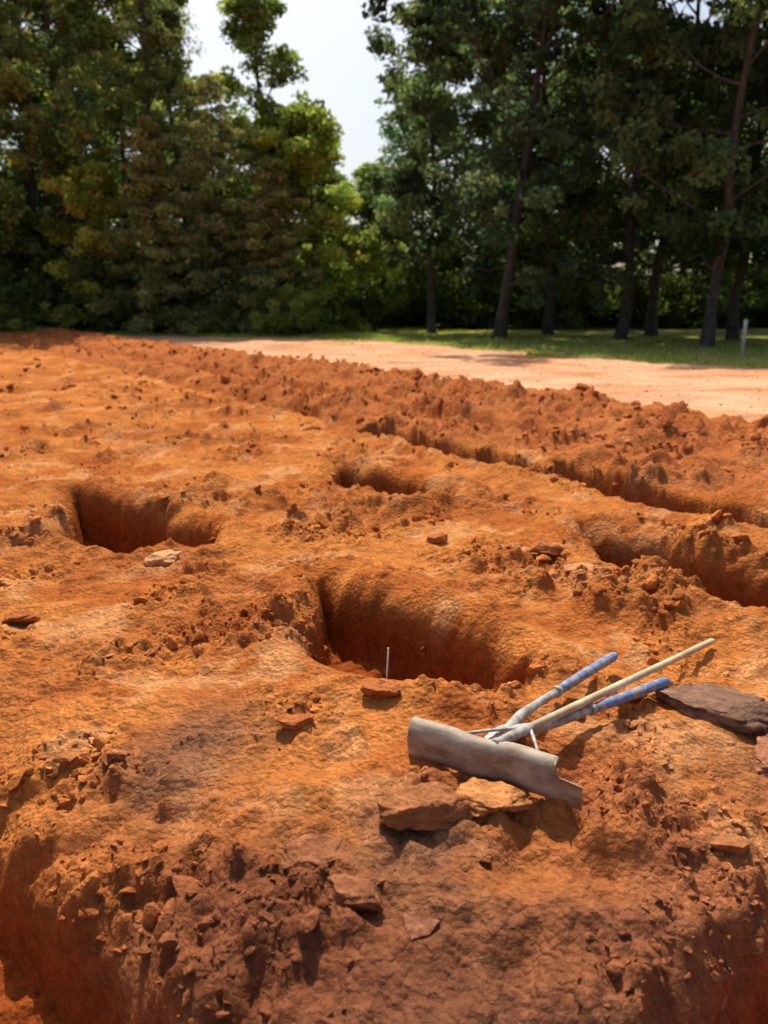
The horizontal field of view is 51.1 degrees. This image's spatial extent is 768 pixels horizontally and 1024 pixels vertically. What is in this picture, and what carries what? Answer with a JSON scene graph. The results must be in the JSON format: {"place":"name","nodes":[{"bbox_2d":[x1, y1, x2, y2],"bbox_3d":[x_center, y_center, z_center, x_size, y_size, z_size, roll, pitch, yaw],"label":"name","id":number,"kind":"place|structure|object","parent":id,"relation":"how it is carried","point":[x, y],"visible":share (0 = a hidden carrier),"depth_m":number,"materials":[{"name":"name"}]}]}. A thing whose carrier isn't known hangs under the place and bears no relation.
{"place":"outdoors","nodes":[
{"label":"outdoors","id":0,"kind":"place"},
{"bbox_2d":[144,550,181,566],"bbox_3d":[-1.406,0.297,5.078,0.226,0.084,0.178,0,15,0],"label":"rock","id":1,"kind":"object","parent":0,"point":[164,557],"depth_m":5.04,"materials":[{"name":"stone"}]},
{"bbox_2d":[360,679,401,697],"bbox_3d":[-0.006,0.720,3.237,0.173,0.064,0.109,7,17,25],"label":"rock","id":2,"kind":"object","parent":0,"point":[375,688],"depth_m":3.21,"materials":[{"name":"orange stone"}]},
{"bbox_2d":[0,323,767,1023],"bbox_3d":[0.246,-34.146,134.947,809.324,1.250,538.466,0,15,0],"label":"ground","id":3,"kind":"structure","parent":0,"point":[506,941],"depth_m":3.71,"materials":[{"name":"red soil"}]},
{"bbox_2d":[0,79,28,226],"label":"oak tree","id":4,"kind":"object","parent":3,"relation":"on","point":[12,195],"visible":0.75,"depth_m":36.62,"materials":[{"name":"green plant"}]},
{"bbox_2d":[0,15,41,198],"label":"pine tree","id":5,"kind":"object","parent":3,"relation":"on","point":[5,180],"visible":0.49,"depth_m":36.21,"materials":[{"name":"green plant"}]},
{"bbox_2d":[2,608,39,623],"bbox_3d":[-1.897,0.548,4.173,0.177,0.062,0.162,12,19,39],"label":"rock","id":6,"kind":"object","parent":3,"relation":"on","point":[23,615],"depth_m":4.14,"materials":[{"name":"orange stone"}]},
{"bbox_2d":[0,0,116,326],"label":"oak tree","id":7,"kind":"object","parent":3,"relation":"on","point":[19,89],"visible":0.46,"depth_m":36.77,"materials":[{"name":"green plant"}]},
{"bbox_2d":[0,0,138,330],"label":"pine tree","id":8,"kind":"object","parent":3,"relation":"on","point":[41,114],"visible":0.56,"depth_m":36.44,"materials":[{"name":"green plant"}]},
{"bbox_2d":[36,159,135,332],"bbox_3d":[-13.980,-12.077,37.476,5.352,8.067,4.774,6,16,20],"label":"sweetgum tree","id":9,"kind":"object","parent":3,"relation":"on","point":[95,179],"visible":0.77,"depth_m":36.29,"materials":[{"name":"green plant"}]},
{"bbox_2d":[0,0,247,283],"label":"oak tree","id":10,"kind":"object","parent":3,"relation":"on","point":[99,34],"visible":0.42,"depth_m":37.18,"materials":[{"name":"green plant"}]},
{"bbox_2d":[68,0,216,279],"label":"pine tree","id":11,"kind":"object","parent":3,"relation":"on","point":[144,36],"visible":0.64,"depth_m":36.18,"materials":[{"name":"green plant"}]},
{"bbox_2d":[79,114,229,336],"bbox_3d":[-10.461,-12.678,36.407,7.323,9.825,6.068,-10,18,-33],"label":"cedar tree","id":12,"kind":"object","parent":3,"relation":"on","point":[147,205],"visible":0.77,"depth_m":35.98,"materials":[{"name":"green plant"}]},
{"bbox_2d":[92,0,238,325],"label":"sweetgum tree","id":13,"kind":"object","parent":3,"relation":"on","point":[167,83],"visible":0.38,"depth_m":37.73,"materials":[{"name":"green plant"}]},
{"bbox_2d":[121,73,278,336],"bbox_3d":[-8.027,-13.261,36.209,8.145,11.870,6.970,0,15,0],"label":"cedar tree","id":14,"kind":"object","parent":3,"relation":"on","point":[214,218],"visible":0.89,"depth_m":35.47,"materials":[{"name":"green plant"}]},
{"bbox_2d":[200,0,325,275],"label":"sweetgum tree","id":15,"kind":"object","parent":3,"relation":"on","point":[253,17],"visible":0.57,"depth_m":38.55,"materials":[{"name":"green plant"}]},
{"bbox_2d":[218,155,324,333],"bbox_3d":[-5.279,-11.851,36.472,4.965,8.038,5.992,-3,15,-9],"label":"cedar tree","id":16,"kind":"object","parent":3,"relation":"on","point":[274,176],"visible":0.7,"depth_m":35.69,"materials":[{"name":"green plant"}]},
{"bbox_2d":[192,111,350,329],"bbox_3d":[-5.691,-13.683,38.842,6.365,10.756,7.136,11,18,35],"label":"sweetgum tree","id":17,"kind":"object","parent":3,"relation":"on","point":[268,141],"visible":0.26,"depth_m":37.72,"materials":[{"name":"green plant"}]},
{"bbox_2d":[274,713,314,730],"bbox_3d":[-0.338,0.794,3.022,0.156,0.051,0.087,0,15,0],"label":"rock","id":18,"kind":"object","parent":3,"relation":"on","point":[297,721],"depth_m":3.01,"materials":[{"name":"orange stone"}]},
{"bbox_2d":[280,833,347,873],"bbox_3d":[-0.202,1.014,2.373,0.219,0.058,0.161,0,15,0],"label":"clay slab","id":19,"kind":"object","parent":3,"relation":"on","point":[310,851],"depth_m":2.36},
{"bbox_2d":[239,101,394,332],"bbox_3d":[-3.042,-13.648,38.685,7.136,10.756,6.365,-14,20,-43],"label":"sweetgum tree","id":20,"kind":"object","parent":3,"relation":"on","point":[307,130],"visible":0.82,"depth_m":36.79,"materials":[{"name":"green plant"}]},
{"bbox_2d":[323,874,383,911],"bbox_3d":[-0.085,1.030,2.189,0.173,0.050,0.137,0,15,0],"label":"clay slab","id":21,"kind":"object","parent":3,"relation":"on","point":[360,893],"depth_m":2.16,"materials":[{"name":"brown stone"}]},
{"bbox_2d":[318,161,410,328],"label":"sweetgum tree","id":22,"kind":"object","parent":3,"relation":"on","point":[373,289],"visible":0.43,"depth_m":41.44,"materials":[{"name":"green plant"}]},
{"bbox_2d":[0,328,767,1023],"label":"dirt clods","id":23,"kind":"object","parent":3,"relation":"on","point":[166,940],"visible":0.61,"depth_m":2.95,"materials":[{"name":"soil"}]},
{"bbox_2d":[0,220,767,336],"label":"understory shrubs","id":24,"kind":"object","parent":3,"relation":"on","point":[31,297],"visible":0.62,"depth_m":42.08,"materials":[{"name":"green plant"}]},
{"bbox_2d":[0,1,767,327],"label":"background forest","id":25,"kind":"object","parent":3,"relation":"on","point":[398,135],"visible":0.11,"depth_m":44.58,"materials":[{"name":"green plant"}]},
{"bbox_2d":[386,648,388,678],"bbox_3d":[0.009,0.843,3.753,0.009,0.460,0.036,-13,20,-41],"label":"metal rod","id":26,"kind":"object","parent":3,"relation":"on","point":[387,663],"visible":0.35,"depth_m":3.70,"materials":[{"name":"grey metal"}]},
{"bbox_2d":[402,911,439,938],"bbox_3d":[0.096,1.089,2.105,0.105,0.040,0.116,0,15,0],"label":"clay slab","id":27,"kind":"object","parent":3,"relation":"on","point":[415,924],"depth_m":2.10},
{"bbox_2d":[377,781,472,830],"bbox_3d":[0.125,0.920,2.521,0.306,0.097,0.165,-3,15,-9],"label":"clay slab","id":28,"kind":"object","parent":3,"relation":"on","point":[434,805],"depth_m":2.47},
{"bbox_2d":[426,532,447,543],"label":"clay slab","id":29,"kind":"object","parent":3,"relation":"on","point":[440,538],"depth_m":5.41,"materials":[{"name":"brown stone"}]},
{"bbox_2d":[359,0,519,333],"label":"oak tree","id":30,"kind":"object","parent":3,"relation":"on","point":[439,250],"visible":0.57,"depth_m":34.76,"materials":[{"name":"green plant"}]},
{"bbox_2d":[450,836,492,863],"bbox_3d":[0.261,1.023,2.427,0.142,0.046,0.113,0,15,0],"label":"clay slab","id":31,"kind":"object","parent":3,"relation":"on","point":[478,850],"depth_m":2.40,"materials":[{"name":"brown stone"}]},
{"bbox_2d":[455,777,533,817],"bbox_3d":[0.347,0.916,2.588,0.206,0.063,0.184,-8,17,-27],"label":"clay slab","id":32,"kind":"object","parent":3,"relation":"on","point":[484,797],"depth_m":2.56,"materials":[{"name":"orange stone"}]},
{"bbox_2d":[407,638,714,810],"bbox_3d":[0.829,0.678,3.327,0.631,0.171,1.716,10,18,34],"label":"concrete rake","id":33,"kind":"object","parent":32,"relation":"on","point":[504,758],"visible":0.99,"depth_m":2.71,"materials":[{"name":"metal"}]},
{"bbox_2d":[484,652,670,738],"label":"bolt cutters","id":34,"kind":"object","parent":33,"relation":"on","point":[518,717],"visible":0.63,"depth_m":3.14,"materials":[{"name":"metal"}]},
{"bbox_2d":[361,0,688,338],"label":"oak tree","id":35,"kind":"object","parent":3,"relation":"on","point":[500,226],"visible":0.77,"depth_m":28.95,"materials":[{"name":"green plant"}]},
{"bbox_2d":[395,0,681,334],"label":"oak tree","id":36,"kind":"object","parent":3,"relation":"on","point":[561,103],"visible":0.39,"depth_m":33.01,"materials":[{"name":"green plant"}]},
{"bbox_2d":[528,544,563,555],"bbox_3d":[0.991,0.232,4.943,0.223,0.075,0.102,7,16,24],"label":"clay slab","id":37,"kind":"object","parent":3,"relation":"on","point":[552,550],"depth_m":4.91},
{"bbox_2d":[562,697,584,708],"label":"clay slab","id":38,"kind":"object","parent":3,"relation":"on","point":[567,701],"depth_m":3.23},
{"bbox_2d":[563,562,597,573],"bbox_3d":[1.143,0.345,4.675,0.201,0.076,0.142,0,15,0],"label":"clay slab","id":39,"kind":"object","parent":3,"relation":"on","point":[568,568],"depth_m":4.67,"materials":[{"name":"stone"}]},
{"bbox_2d":[496,0,760,339],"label":"oak tree","id":40,"kind":"object","parent":3,"relation":"on","point":[549,185],"visible":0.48,"depth_m":28.44,"materials":[{"name":"green plant"}]},
{"bbox_2d":[624,684,642,699],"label":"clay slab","id":41,"kind":"object","parent":3,"relation":"on","point":[631,687],"depth_m":3.38,"materials":[{"name":"orange stone"}]},
{"bbox_2d":[559,0,767,335],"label":"oak tree","id":42,"kind":"object","parent":3,"relation":"on","point":[651,324],"visible":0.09,"depth_m":33.88,"materials":[{"name":"green plant"}]},
{"bbox_2d":[587,0,767,347],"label":"oak tree","id":43,"kind":"object","parent":3,"relation":"on","point":[726,218],"visible":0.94,"depth_m":24.90,"materials":[{"name":"green plant"}]},
{"bbox_2d":[594,10,767,340],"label":"oak tree","id":44,"kind":"object","parent":3,"relation":"on","point":[735,246],"visible":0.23,"depth_m":29.09,"materials":[{"name":"green plant"}]},
{"bbox_2d":[653,682,767,732],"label":"clay slab","id":45,"kind":"object","parent":3,"relation":"on","point":[730,708],"depth_m":3.20,"materials":[{"name":"stone"}]},
{"bbox_2d":[679,29,767,278],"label":"oak tree","id":46,"kind":"object","parent":3,"relation":"on","point":[753,149],"visible":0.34,"depth_m":27.94,"materials":[{"name":"green plant"}]},
{"bbox_2d":[740,319,747,357],"bbox_3d":[9.900,-4.723,22.130,0.100,1.130,0.100,0,15,0],"label":"marker post","id":47,"kind":"object","parent":3,"relation":"on","point":[744,337],"visible":0.85,"depth_m":22.08,"materials":[{"name":"white paint"}]},
{"bbox_2d":[742,28,767,266],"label":"oak tree","id":48,"kind":"object","parent":3,"relation":"on","point":[764,160],"visible":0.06,"depth_m":32.24,"materials":[{"name":"green plant"}]},
{"bbox_2d":[754,733,767,777],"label":"clay slab","id":49,"kind":"object","parent":3,"relation":"on","point":[761,755],"depth_m":2.97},
{"bbox_2d":[0,0,767,289],"label":"sky","id":50,"kind":"structure","parent":0,"point":[332,42],"materials":[{"name":"white"}]},
{"bbox_2d":[2,323,767,367],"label":"grass","id":51,"kind":"structure","parent":0,"point":[548,353],"depth_m":29.00,"materials":[{"name":"green plant"}]}
]}

